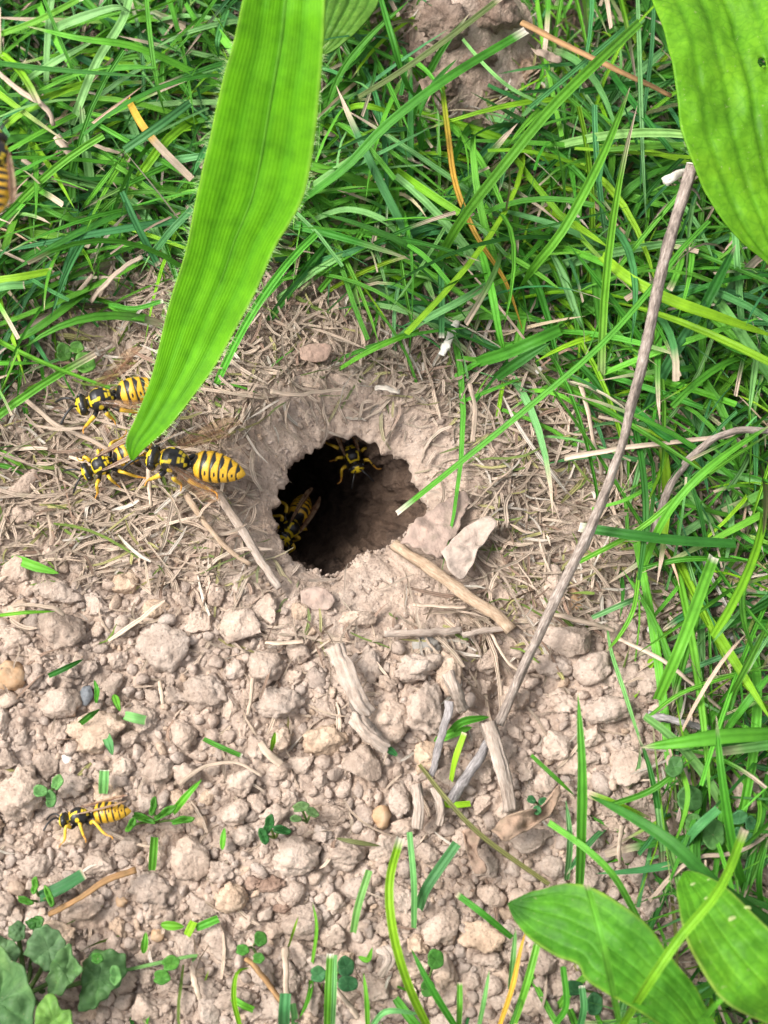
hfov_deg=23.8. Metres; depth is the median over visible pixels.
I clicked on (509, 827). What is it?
dead leaf
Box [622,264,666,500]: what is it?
grass blade
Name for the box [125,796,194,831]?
seedling
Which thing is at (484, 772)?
soil clod
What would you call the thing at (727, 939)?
plantain plant
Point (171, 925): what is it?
grass blade
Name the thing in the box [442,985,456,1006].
soil clod
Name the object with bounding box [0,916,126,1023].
lobed weed
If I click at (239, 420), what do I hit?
dry straw
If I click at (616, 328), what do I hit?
grass blade
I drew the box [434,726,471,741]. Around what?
grass blade
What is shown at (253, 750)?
soil clod
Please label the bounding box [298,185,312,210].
grass blade
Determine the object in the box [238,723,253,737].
soil clod
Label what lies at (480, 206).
grass blade
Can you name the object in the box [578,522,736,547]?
grass blade
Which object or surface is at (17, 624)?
dry straw
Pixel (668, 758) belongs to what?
soil clod
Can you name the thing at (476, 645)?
dry straw
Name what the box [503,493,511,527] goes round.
dry straw
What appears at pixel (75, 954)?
soil clod
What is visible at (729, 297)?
grass blade
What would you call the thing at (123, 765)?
soil clod
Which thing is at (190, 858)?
soil clod
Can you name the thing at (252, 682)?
dry straw
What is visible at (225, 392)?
dry straw
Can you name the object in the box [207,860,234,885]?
soil clod
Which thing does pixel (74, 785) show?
soil clod
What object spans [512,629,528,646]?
dry straw
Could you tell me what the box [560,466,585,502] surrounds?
dry straw
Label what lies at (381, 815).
pebble
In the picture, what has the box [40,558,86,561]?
dry straw
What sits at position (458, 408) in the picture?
dry straw
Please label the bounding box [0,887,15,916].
soil clod
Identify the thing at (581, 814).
grass blade
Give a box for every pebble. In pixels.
[0,660,25,690]
[62,755,71,762]
[80,685,92,705]
[116,897,127,906]
[151,929,164,941]
[371,805,391,829]
[412,637,441,652]
[565,588,582,610]
[723,632,736,641]
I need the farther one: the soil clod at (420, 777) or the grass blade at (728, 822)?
the soil clod at (420, 777)
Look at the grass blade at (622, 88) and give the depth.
0.33 m
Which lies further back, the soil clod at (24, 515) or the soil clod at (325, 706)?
the soil clod at (24, 515)
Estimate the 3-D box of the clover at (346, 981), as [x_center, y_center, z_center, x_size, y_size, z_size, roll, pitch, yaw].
[-0.008,0.074,0.290,0.008,0.007,0.006,0,68,0]
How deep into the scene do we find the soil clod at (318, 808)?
0.30 m
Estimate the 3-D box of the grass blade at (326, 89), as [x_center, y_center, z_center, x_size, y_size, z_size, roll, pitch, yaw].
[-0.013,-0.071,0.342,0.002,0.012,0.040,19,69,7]
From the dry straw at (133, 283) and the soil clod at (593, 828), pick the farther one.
the dry straw at (133, 283)
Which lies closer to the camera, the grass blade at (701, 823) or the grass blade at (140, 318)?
the grass blade at (701, 823)
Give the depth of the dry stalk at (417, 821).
0.30 m
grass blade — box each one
[0,6,213,115]
[0,60,154,76]
[0,78,139,189]
[0,85,83,172]
[0,98,116,116]
[0,128,118,227]
[0,164,191,212]
[0,217,191,252]
[0,268,53,282]
[0,281,24,290]
[0,290,91,345]
[0,449,25,469]
[0,463,23,474]
[0,610,54,616]
[1,0,82,36]
[1,10,214,23]
[1,347,19,391]
[2,66,62,266]
[3,81,154,122]
[4,204,155,253]
[5,80,83,128]
[5,83,122,97]
[6,133,104,210]
[8,76,166,151]
[9,210,135,273]
[10,125,73,207]
[11,156,183,176]
[11,555,58,573]
[14,164,119,180]
[18,118,134,192]
[18,173,194,196]
[21,43,90,84]
[27,26,221,87]
[27,238,180,268]
[30,146,38,216]
[35,64,155,89]
[37,0,91,99]
[38,203,90,224]
[38,869,86,901]
[43,0,54,117]
[43,0,78,81]
[44,5,130,33]
[48,659,82,677]
[61,0,192,58]
[61,126,186,244]
[61,173,302,257]
[62,95,210,129]
[69,0,132,125]
[78,709,99,724]
[79,106,96,207]
[81,248,94,274]
[82,158,120,208]
[83,73,223,135]
[85,0,177,47]
[91,190,180,222]
[94,680,99,702]
[98,770,108,793]
[102,734,113,754]
[104,191,196,216]
[108,299,162,310]
[108,307,144,321]
[110,120,184,217]
[112,71,156,181]
[112,694,120,710]
[118,113,203,217]
[119,191,160,266]
[122,100,191,152]
[123,711,146,724]
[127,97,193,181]
[127,954,197,971]
[141,932,147,953]
[144,0,164,113]
[148,837,157,870]
[152,13,209,137]
[154,18,238,47]
[154,206,193,250]
[161,180,198,184]
[161,210,285,250]
[161,921,183,930]
[166,0,194,124]
[173,0,216,53]
[173,779,201,814]
[182,44,404,104]
[184,1,220,60]
[184,920,196,936]
[186,18,231,54]
[193,141,208,174]
[196,915,218,930]
[202,737,242,757]
[203,0,232,44]
[213,231,317,388]
[215,9,229,56]
[216,99,391,149]
[220,827,225,849]
[230,997,254,1012]
[231,968,247,1023]
[270,732,275,750]
[278,993,290,1023]
[288,220,416,261]
[288,918,297,946]
[290,1003,297,1023]
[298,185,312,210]
[301,27,528,203]
[307,206,401,235]
[309,145,379,187]
[310,163,467,225]
[311,161,421,209]
[311,902,317,963]
[318,213,489,306]
[319,222,441,263]
[320,165,429,173]
[320,187,406,193]
[321,1,407,131]
[321,57,342,111]
[324,953,333,1023]
[326,116,450,197]
[330,955,336,1023]
[331,121,396,179]
[332,126,443,152]
[336,86,437,293]
[336,838,379,845]
[341,107,533,242]
[345,125,434,172]
[347,217,520,241]
[348,102,393,113]
[350,870,371,933]
[354,33,406,100]
[355,97,563,166]
[358,0,501,98]
[358,947,372,962]
[361,37,410,134]
[362,68,388,231]
[363,973,369,1023]
[366,65,415,195]
[368,237,480,261]
[371,111,448,293]
[371,1008,416,1023]
[378,0,414,95]
[379,55,443,94]
[385,836,429,1023]
[386,235,582,289]
[387,746,397,756]
[390,162,460,215]
[393,996,420,1023]
[395,173,506,302]
[396,219,710,514]
[397,282,485,334]
[403,100,508,220]
[404,13,469,138]
[404,153,524,334]
[406,68,413,211]
[406,172,547,303]
[407,832,416,927]
[411,949,455,1023]
[415,97,581,132]
[416,59,456,149]
[417,841,460,910]
[418,764,549,885]
[430,19,642,268]
[433,123,517,242]
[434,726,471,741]
[436,136,543,221]
[437,196,593,244]
[438,261,444,337]
[440,86,521,327]
[441,119,483,211]
[442,139,602,147]
[444,801,470,807]
[448,715,488,731]
[449,732,466,781]
[455,892,513,938]
[456,982,462,1023]
[461,355,476,361]
[462,37,573,115]
[462,285,614,311]
[463,122,520,144]
[464,238,564,293]
[464,242,503,325]
[470,136,516,312]
[471,92,685,217]
[475,324,562,366]
[478,968,489,1023]
[479,250,506,360]
[487,214,560,388]
[488,207,515,327]
[489,207,599,247]
[493,342,549,380]
[498,152,505,193]
[498,934,524,1023]
[503,272,708,337]
[506,147,631,290]
[508,928,516,988]
[513,86,630,297]
[514,943,539,1023]
[529,10,644,108]
[530,128,682,155]
[530,754,573,794]
[533,136,619,221]
[536,202,605,245]
[537,239,707,276]
[538,329,680,356]
[543,360,736,406]
[543,373,723,485]
[546,241,699,316]
[548,820,640,917]
[550,152,653,278]
[550,252,584,329]
[554,966,569,1023]
[558,391,762,506]
[561,318,758,392]
[564,802,572,880]
[568,244,678,389]
[572,123,590,355]
[574,147,690,158]
[576,106,594,282]
[576,697,586,884]
[577,985,586,1023]
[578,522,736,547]
[580,434,767,563]
[583,884,621,1021]
[586,96,686,147]
[588,246,606,356]
[589,795,767,926]
[591,594,640,619]
[592,104,607,237]
[592,480,661,509]
[595,215,637,341]
[596,138,626,181]
[596,225,740,342]
[597,108,636,419]
[598,252,767,335]
[599,144,691,164]
[599,364,759,380]
[604,67,674,151]
[606,572,639,651]
[607,631,640,744]
[609,142,685,151]
[609,301,767,365]
[612,758,693,804]
[613,78,674,104]
[619,827,748,1023]
[621,159,690,189]
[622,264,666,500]
[623,0,652,80]
[624,274,767,336]
[632,419,648,579]
[635,406,691,449]
[636,0,645,214]
[640,0,669,55]
[640,8,655,188]
[640,727,767,748]
[642,300,706,409]
[643,426,767,565]
[643,556,745,569]
[648,986,714,1023]
[649,665,767,715]
[651,239,767,283]
[653,188,702,220]
[653,553,718,700]
[654,322,662,421]
[655,790,665,851]
[657,317,678,381]
[663,205,715,312]
[664,359,740,468]
[670,356,748,408]
[674,563,709,802]
[676,770,689,837]
[679,282,767,322]
[681,806,720,846]
[684,582,767,716]
[685,516,767,634]
[686,181,698,276]
[689,255,762,364]
[698,318,706,386]
[698,668,725,976]
[700,245,735,322]
[701,985,740,1017]
[710,499,766,637]
[710,622,767,729]
[713,297,767,381]
[714,340,746,355]
[715,842,734,889]
[716,717,746,890]
[725,675,767,727]
[732,233,746,387]
[739,566,761,671]
[744,245,752,291]
[749,329,764,413]
[756,839,767,908]
[758,462,767,532]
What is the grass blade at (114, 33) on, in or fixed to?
on the grass at (348, 272)
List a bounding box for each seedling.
[18,876,54,906]
[33,774,63,807]
[91,952,103,963]
[110,965,121,988]
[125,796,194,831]
[154,955,179,984]
[236,931,266,963]
[258,814,291,844]
[290,801,319,823]
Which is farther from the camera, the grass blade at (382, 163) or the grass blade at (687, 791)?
the grass blade at (382, 163)
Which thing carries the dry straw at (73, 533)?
on the soil crumbs
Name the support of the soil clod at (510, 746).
on the ground at (470, 84)
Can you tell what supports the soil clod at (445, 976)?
on the ground at (470, 84)
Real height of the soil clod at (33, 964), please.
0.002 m
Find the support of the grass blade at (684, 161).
on the grass at (348, 272)
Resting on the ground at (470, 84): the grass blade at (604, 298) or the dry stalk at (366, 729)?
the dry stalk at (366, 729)
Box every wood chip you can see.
[438,320,459,355]
[648,710,709,730]
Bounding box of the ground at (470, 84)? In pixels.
[0,0,767,1023]
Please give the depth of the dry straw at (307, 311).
0.34 m
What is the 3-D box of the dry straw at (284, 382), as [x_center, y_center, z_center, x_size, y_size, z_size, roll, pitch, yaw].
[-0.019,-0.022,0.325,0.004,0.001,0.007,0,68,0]
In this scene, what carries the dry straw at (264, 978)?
on the ground at (470, 84)
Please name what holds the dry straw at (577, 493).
on the ground at (470, 84)
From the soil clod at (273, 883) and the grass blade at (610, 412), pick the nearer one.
the soil clod at (273, 883)
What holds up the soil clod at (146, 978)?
on the ground at (470, 84)
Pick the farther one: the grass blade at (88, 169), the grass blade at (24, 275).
the grass blade at (88, 169)
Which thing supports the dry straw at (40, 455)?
on the ground at (470, 84)
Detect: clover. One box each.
[56,341,95,372]
[311,955,357,991]
[421,949,443,996]
[527,795,546,814]
[568,980,602,1015]
[665,756,724,849]
[732,810,756,843]
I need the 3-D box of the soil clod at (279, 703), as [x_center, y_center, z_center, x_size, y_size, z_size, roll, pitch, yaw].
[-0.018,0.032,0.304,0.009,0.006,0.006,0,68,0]
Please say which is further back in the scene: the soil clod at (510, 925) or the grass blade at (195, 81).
the grass blade at (195, 81)
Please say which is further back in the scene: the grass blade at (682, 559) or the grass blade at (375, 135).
the grass blade at (375, 135)
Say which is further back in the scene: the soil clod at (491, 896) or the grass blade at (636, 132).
the grass blade at (636, 132)
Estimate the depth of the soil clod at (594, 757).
0.30 m
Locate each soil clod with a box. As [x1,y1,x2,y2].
[0,555,29,584]
[0,587,15,605]
[0,627,30,651]
[0,707,9,740]
[0,747,17,769]
[0,763,49,823]
[0,819,4,834]
[0,849,4,859]
[0,859,5,879]
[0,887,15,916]
[6,504,36,524]
[6,598,26,622]
[6,904,23,923]
[8,468,43,498]
[11,930,30,956]
[13,728,27,745]
[13,832,39,854]
[16,852,53,878]
[27,646,47,664]
[27,957,39,968]
[29,976,44,998]
[31,578,83,603]
[32,881,66,908]
[33,750,58,781]
[37,612,85,648]
[38,545,63,563]
[38,686,81,719]
[40,976,79,1003]
[42,919,76,945]
[47,720,67,750]
[52,771,92,798]
[57,661,80,677]
[60,821,94,847]
[65,710,126,754]
[65,887,104,919]
[69,562,87,581]
[72,949,79,963]
[72,1011,83,1022]
[77,658,97,680]
[83,592,108,616]
[83,849,117,877]
[92,782,124,805]
[95,1005,110,1023]
[96,823,119,850]
[101,672,123,698]
[107,651,128,670]
[108,916,126,937]
[111,569,138,593]
[112,754,135,776]
[113,614,141,636]
[113,971,137,995]
[113,993,133,1010]
[114,834,142,857]
[119,730,138,747]
[127,871,174,904]
[128,703,160,733]
[130,993,159,1023]
[134,943,156,964]
[135,623,189,673]
[136,794,151,813]
[139,968,156,989]
[140,755,173,783]
[142,598,169,618]
[144,689,160,706]
[147,841,166,870]
[156,975,183,998]
[159,818,185,837]
[163,684,186,704]
[169,834,209,880]
[170,718,197,750]
[171,591,194,613]
[171,989,197,1017]
[172,763,201,789]
[173,933,201,958]
[180,800,198,824]
[183,610,213,632]
[183,672,228,711]
[187,892,216,919]
[198,977,223,999]
[198,997,220,1023]
[203,921,236,960]
[205,580,224,607]
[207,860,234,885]
[213,881,248,913]
[214,986,258,1015]
[219,605,260,643]
[219,799,250,826]
[221,692,240,720]
[225,658,248,680]
[225,769,256,798]
[226,742,238,759]
[229,826,254,846]
[234,910,256,930]
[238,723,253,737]
[242,685,260,704]
[243,1006,261,1023]
[245,875,261,890]
[246,930,261,949]
[247,648,286,685]
[247,733,267,762]
[247,793,266,812]
[250,956,275,990]
[252,588,276,624]
[252,686,305,718]
[257,874,286,892]
[257,905,272,921]
[258,986,299,1021]
[259,803,289,825]
[265,918,282,938]
[266,762,292,780]
[267,726,292,754]
[271,835,322,877]
[272,904,291,913]
[276,624,300,640]
[277,969,300,993]
[280,902,322,940]
[281,789,299,808]
[285,670,304,686]
[286,939,311,968]
[287,756,313,774]
[299,982,323,1015]
[299,1010,318,1023]
[302,723,348,755]
[304,804,322,819]
[307,954,337,970]
[312,767,328,790]
[312,825,333,842]
[314,697,335,718]
[318,802,351,825]
[318,923,345,950]
[319,840,367,872]
[322,1000,346,1023]
[325,892,346,914]
[337,951,354,968]
[337,974,360,1004]
[338,610,378,627]
[340,875,374,899]
[342,744,382,781]
[349,1008,379,1023]
[353,644,382,685]
[357,972,389,1001]
[368,833,399,862]
[370,699,409,743]
[375,919,389,938]
[378,675,398,695]
[388,779,410,818]
[389,816,415,837]
[391,652,442,684]
[393,879,410,913]
[401,909,417,929]
[404,984,417,1008]
[405,960,428,978]
[406,680,443,736]
[406,997,428,1023]
[407,40,435,72]
[407,770,426,781]
[413,741,442,774]
[415,0,469,52]
[415,842,441,865]
[421,905,459,946]
[426,875,442,888]
[429,1013,466,1023]
[432,950,458,994]
[434,650,463,696]
[434,761,462,787]
[439,77,460,98]
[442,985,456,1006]
[443,724,463,750]
[445,797,462,816]
[449,635,469,650]
[451,825,484,856]
[453,878,475,899]
[457,709,483,731]
[457,920,505,953]
[459,40,507,73]
[462,972,481,990]
[468,1017,477,1023]
[472,843,498,877]
[473,759,494,783]
[473,794,491,815]
[473,952,501,968]
[475,0,523,34]
[476,645,502,675]
[476,884,506,910]
[478,678,492,694]
[480,78,509,102]
[492,799,522,820]
[500,685,530,711]
[500,919,522,947]
[501,735,517,763]
[507,887,532,902]
[508,724,523,741]
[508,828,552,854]
[515,964,529,990]
[516,761,533,781]
[516,985,549,1018]
[518,56,539,82]
[521,789,542,809]
[528,947,556,975]
[532,654,572,678]
[533,766,557,795]
[534,626,591,657]
[538,563,568,601]
[539,855,565,880]
[542,729,571,761]
[548,1010,578,1023]
[549,687,581,714]
[552,975,562,997]
[557,751,588,775]
[570,716,586,732]
[570,797,594,817]
[572,650,610,686]
[572,815,607,848]
[573,864,606,890]
[584,694,640,723]
[584,724,605,748]
[586,751,600,764]
[601,620,625,643]
[601,793,626,817]
[603,817,622,831]
[609,745,648,786]
[616,584,644,611]
[628,855,668,886]
[629,817,650,830]
[631,789,651,810]
[634,667,656,697]
[637,642,661,659]
[639,894,667,924]
[642,838,654,855]
[646,455,661,480]
[647,812,678,838]
[648,703,675,715]
[652,599,681,618]
[658,932,684,956]
[664,659,692,680]
[664,752,690,788]
[668,578,675,590]
[679,951,698,977]
[685,717,699,733]
[699,975,705,983]
[704,672,714,693]
[713,596,737,616]
[720,555,746,580]
[723,1009,743,1022]
[727,770,763,812]
[733,742,762,763]
[740,859,745,868]
[757,585,767,607]
[762,866,767,885]
[762,889,767,913]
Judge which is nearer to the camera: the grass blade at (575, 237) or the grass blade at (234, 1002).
the grass blade at (234, 1002)
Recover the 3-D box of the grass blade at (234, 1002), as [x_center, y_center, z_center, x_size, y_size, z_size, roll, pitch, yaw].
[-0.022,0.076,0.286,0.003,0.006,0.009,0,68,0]
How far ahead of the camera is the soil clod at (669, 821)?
0.30 m
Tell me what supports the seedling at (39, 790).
on the ground at (470, 84)
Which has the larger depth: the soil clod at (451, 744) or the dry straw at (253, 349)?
the dry straw at (253, 349)
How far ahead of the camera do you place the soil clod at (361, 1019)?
0.29 m
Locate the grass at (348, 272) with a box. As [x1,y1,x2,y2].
[0,0,767,1023]
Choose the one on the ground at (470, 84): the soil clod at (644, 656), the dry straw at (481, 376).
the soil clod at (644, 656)
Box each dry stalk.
[183,491,250,565]
[214,491,281,589]
[323,642,375,716]
[348,711,390,754]
[375,945,394,977]
[384,626,461,636]
[390,540,515,634]
[409,783,423,828]
[430,786,444,826]
[442,669,468,713]
[462,626,502,637]
[479,720,516,811]
[675,767,690,822]
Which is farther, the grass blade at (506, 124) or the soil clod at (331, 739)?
the grass blade at (506, 124)
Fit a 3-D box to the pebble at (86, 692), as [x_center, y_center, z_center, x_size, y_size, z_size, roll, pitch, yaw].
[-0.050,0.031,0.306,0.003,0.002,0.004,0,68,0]
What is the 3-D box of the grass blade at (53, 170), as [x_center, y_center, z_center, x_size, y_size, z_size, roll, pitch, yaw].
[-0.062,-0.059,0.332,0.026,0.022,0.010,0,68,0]
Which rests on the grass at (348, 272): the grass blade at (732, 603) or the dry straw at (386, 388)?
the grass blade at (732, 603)
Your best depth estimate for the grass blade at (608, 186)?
0.33 m
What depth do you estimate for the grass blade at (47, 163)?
0.33 m
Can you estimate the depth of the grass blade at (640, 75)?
0.33 m
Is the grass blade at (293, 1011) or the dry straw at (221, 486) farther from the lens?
the dry straw at (221, 486)
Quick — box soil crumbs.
[0,274,767,1023]
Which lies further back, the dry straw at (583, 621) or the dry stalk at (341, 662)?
the dry straw at (583, 621)
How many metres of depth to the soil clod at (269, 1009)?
0.29 m
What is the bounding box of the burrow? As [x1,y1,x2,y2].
[231,391,468,608]
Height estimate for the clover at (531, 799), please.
0.006 m
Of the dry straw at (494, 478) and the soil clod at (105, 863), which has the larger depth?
the dry straw at (494, 478)
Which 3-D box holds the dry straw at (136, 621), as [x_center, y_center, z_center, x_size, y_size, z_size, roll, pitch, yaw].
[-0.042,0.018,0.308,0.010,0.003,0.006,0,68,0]
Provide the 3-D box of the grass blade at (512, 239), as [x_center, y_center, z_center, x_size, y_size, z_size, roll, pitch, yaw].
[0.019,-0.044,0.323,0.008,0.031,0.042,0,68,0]
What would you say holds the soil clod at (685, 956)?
on the ground at (470, 84)
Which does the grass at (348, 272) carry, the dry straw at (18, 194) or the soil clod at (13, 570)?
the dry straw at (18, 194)
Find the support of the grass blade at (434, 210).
on the grass at (348, 272)
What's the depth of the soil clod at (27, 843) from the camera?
0.30 m
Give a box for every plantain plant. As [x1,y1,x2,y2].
[124,0,327,459]
[323,0,378,56]
[508,870,767,1023]
[652,0,767,264]
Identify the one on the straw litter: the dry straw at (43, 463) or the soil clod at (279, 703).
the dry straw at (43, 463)
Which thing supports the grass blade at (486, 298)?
on the grass at (348, 272)
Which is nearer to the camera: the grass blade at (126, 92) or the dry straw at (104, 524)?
the dry straw at (104, 524)
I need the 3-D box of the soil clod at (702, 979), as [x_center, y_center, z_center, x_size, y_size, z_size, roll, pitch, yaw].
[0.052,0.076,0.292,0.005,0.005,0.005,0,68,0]
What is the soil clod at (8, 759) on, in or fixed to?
on the ground at (470, 84)
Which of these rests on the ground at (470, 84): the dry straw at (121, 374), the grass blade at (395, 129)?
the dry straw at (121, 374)
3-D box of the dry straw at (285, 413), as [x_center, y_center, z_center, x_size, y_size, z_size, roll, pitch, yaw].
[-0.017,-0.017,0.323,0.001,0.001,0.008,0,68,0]
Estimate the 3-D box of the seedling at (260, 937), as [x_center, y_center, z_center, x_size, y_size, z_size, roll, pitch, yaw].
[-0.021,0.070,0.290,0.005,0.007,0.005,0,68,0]
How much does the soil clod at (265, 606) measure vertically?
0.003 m
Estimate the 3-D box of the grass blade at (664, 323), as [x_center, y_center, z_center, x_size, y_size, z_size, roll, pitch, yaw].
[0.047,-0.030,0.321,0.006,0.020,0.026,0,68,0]
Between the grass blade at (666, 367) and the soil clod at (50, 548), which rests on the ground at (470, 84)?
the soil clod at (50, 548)
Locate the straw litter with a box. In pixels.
[0,0,767,1023]
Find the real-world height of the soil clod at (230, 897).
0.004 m
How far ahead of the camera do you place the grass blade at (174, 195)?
0.33 m
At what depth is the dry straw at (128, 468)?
0.32 m
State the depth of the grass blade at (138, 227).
0.33 m
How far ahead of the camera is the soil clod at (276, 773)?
0.30 m
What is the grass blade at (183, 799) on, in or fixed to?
on the soil clod at (187, 808)
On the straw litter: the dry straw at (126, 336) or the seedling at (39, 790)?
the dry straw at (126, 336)
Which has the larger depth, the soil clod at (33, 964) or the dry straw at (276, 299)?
the dry straw at (276, 299)
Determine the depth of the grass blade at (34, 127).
0.34 m
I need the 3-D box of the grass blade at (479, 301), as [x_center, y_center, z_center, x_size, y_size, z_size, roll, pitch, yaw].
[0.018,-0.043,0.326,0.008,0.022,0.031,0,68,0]
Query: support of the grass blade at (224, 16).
on the grass at (348, 272)
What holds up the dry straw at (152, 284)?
on the straw litter
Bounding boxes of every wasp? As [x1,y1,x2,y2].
[0,118,16,211]
[43,795,130,847]
[55,377,150,433]
[63,429,151,498]
[121,445,245,498]
[272,488,320,553]
[325,436,380,488]
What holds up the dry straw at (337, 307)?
on the ground at (470, 84)
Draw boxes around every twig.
[429,700,453,776]
[447,740,488,803]
[495,162,700,726]
[650,426,767,551]
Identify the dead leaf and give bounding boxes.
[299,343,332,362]
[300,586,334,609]
[400,491,470,558]
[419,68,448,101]
[441,516,496,578]
[461,825,486,873]
[491,784,559,840]
[531,48,561,62]
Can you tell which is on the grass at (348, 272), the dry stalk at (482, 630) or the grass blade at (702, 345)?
the grass blade at (702, 345)
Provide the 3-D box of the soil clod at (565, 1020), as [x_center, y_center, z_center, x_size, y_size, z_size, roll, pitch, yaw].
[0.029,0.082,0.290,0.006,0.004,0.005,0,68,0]
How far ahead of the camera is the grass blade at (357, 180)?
0.33 m
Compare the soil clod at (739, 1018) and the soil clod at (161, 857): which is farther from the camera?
the soil clod at (161, 857)
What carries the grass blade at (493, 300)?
on the grass at (348, 272)
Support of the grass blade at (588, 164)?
on the grass at (348, 272)
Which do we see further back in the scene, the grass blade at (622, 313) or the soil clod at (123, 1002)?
the grass blade at (622, 313)
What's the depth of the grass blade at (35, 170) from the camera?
0.33 m
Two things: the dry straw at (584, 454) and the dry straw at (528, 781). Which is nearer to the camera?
the dry straw at (528, 781)
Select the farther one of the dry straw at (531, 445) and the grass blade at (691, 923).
the dry straw at (531, 445)
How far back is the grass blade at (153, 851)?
0.29 m
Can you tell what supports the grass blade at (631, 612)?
on the grass at (348, 272)
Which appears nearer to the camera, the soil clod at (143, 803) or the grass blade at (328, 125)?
the soil clod at (143, 803)
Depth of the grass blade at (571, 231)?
0.33 m
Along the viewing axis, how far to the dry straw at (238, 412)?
0.32 m
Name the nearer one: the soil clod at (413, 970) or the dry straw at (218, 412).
the soil clod at (413, 970)
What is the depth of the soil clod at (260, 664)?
0.30 m
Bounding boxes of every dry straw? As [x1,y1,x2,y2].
[0,71,55,125]
[0,452,30,465]
[0,488,77,497]
[1,380,39,407]
[1,400,81,430]
[1,493,17,528]
[5,186,40,207]
[6,349,36,394]
[10,619,37,629]
[12,382,112,453]
[13,603,64,616]
[14,446,47,450]
[15,465,85,484]
[17,444,61,482]
[18,426,45,443]
[19,273,93,333]
[21,159,84,190]
[21,445,57,457]
[28,352,39,381]
[35,457,80,468]
[36,456,67,465]
[39,373,95,393]
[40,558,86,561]
[47,448,84,452]
[48,866,136,916]
[53,134,72,161]
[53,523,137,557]
[55,431,58,485]
[57,333,90,341]
[61,511,82,548]
[62,388,67,410]
[67,573,119,606]
[68,456,116,479]
[70,420,105,449]
[76,539,93,588]
[77,137,123,155]
[80,381,110,433]
[80,539,132,549]
[86,418,106,445]
[88,266,125,305]
[89,255,142,302]
[89,491,138,518]
[94,520,128,526]
[97,495,143,514]
[98,427,138,474]
[102,486,163,501]
[104,425,112,440]
[108,600,164,641]
[114,491,143,515]
[115,346,122,370]
[117,369,138,407]
[118,314,147,345]
[119,273,146,303]
[121,339,124,358]
[122,280,173,288]
[124,513,159,532]
[129,460,144,488]
[130,522,171,572]
[131,349,154,363]
[132,500,164,510]
[133,265,152,323]
[134,440,197,493]
[137,475,182,530]
[138,515,207,530]
[140,344,218,386]
[143,573,194,581]
[144,254,168,302]
[146,468,152,505]
[148,337,160,375]
[149,372,196,430]
[152,469,229,483]
[154,479,199,513]
[157,515,213,538]
[158,489,178,554]
[158,680,164,703]
[165,567,178,604]
[166,446,262,477]
[178,760,262,786]
[184,533,204,564]
[189,553,237,574]
[189,965,201,999]
[191,403,217,451]
[198,408,255,419]
[200,387,279,398]
[200,531,225,616]
[201,823,221,843]
[205,547,271,570]
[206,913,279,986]
[207,511,230,529]
[217,892,259,925]
[219,483,223,492]
[220,398,253,439]
[223,354,267,383]
[223,415,259,444]
[231,406,241,436]
[240,397,248,425]
[242,338,263,353]
[244,957,279,1002]
[246,503,256,528]
[246,678,254,715]
[249,440,262,490]
[252,300,275,303]
[262,305,272,318]
[265,639,303,645]
[265,718,274,735]
[270,387,347,396]
[272,262,286,322]
[272,371,291,401]
[273,558,291,583]
[280,319,326,373]
[281,315,322,353]
[281,946,289,993]
[284,401,289,431]
[287,343,292,366]
[291,294,335,314]
[305,294,311,328]
[312,328,365,348]
[316,649,378,656]
[319,387,327,447]
[323,979,359,1019]
[330,295,338,330]
[334,311,365,319]
[335,702,340,731]
[343,799,395,836]
[350,315,357,357]
[363,321,424,369]
[375,385,399,393]
[377,341,397,350]
[384,333,446,372]
[386,313,402,338]
[406,620,464,666]
[407,586,492,600]
[413,602,466,608]
[416,406,471,417]
[421,338,442,360]
[425,352,436,369]
[438,94,440,113]
[443,604,499,676]
[446,398,481,425]
[453,422,459,438]
[456,365,496,395]
[456,613,482,663]
[465,366,480,386]
[467,383,477,441]
[483,470,510,479]
[485,543,530,558]
[485,554,535,630]
[489,598,541,616]
[489,633,516,670]
[491,97,510,105]
[491,532,532,546]
[495,670,506,722]
[503,397,566,493]
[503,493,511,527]
[503,587,539,608]
[504,538,521,564]
[512,432,538,467]
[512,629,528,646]
[514,426,551,448]
[520,20,671,97]
[527,557,534,596]
[527,735,556,836]
[529,471,568,539]
[529,492,580,496]
[536,483,589,490]
[538,400,578,416]
[538,646,564,679]
[554,414,583,464]
[554,613,614,632]
[559,565,568,614]
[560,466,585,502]
[564,434,735,460]
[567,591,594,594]
[578,383,603,475]
[587,560,620,609]
[608,590,651,607]
[609,468,619,495]
[617,824,624,864]
[618,637,721,709]
[642,597,687,626]
[647,834,767,901]
[655,699,662,754]
[657,693,685,712]
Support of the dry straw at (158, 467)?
on the straw litter
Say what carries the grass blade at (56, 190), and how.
on the grass at (348, 272)
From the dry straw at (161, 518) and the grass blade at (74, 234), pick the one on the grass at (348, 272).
the grass blade at (74, 234)
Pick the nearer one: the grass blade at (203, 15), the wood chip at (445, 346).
the wood chip at (445, 346)
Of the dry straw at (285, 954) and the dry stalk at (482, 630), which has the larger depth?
the dry stalk at (482, 630)
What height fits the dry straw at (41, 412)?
0.004 m
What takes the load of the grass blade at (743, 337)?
on the grass at (348, 272)
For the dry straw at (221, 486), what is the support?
on the ground at (470, 84)
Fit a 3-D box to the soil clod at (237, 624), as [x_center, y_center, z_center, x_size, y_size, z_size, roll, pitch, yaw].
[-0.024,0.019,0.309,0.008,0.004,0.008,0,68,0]
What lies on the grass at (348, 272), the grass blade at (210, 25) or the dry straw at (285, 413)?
the grass blade at (210, 25)
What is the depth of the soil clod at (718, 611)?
0.31 m
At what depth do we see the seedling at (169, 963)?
0.29 m
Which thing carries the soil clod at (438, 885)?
on the ground at (470, 84)
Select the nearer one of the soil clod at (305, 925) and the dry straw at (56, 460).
the soil clod at (305, 925)

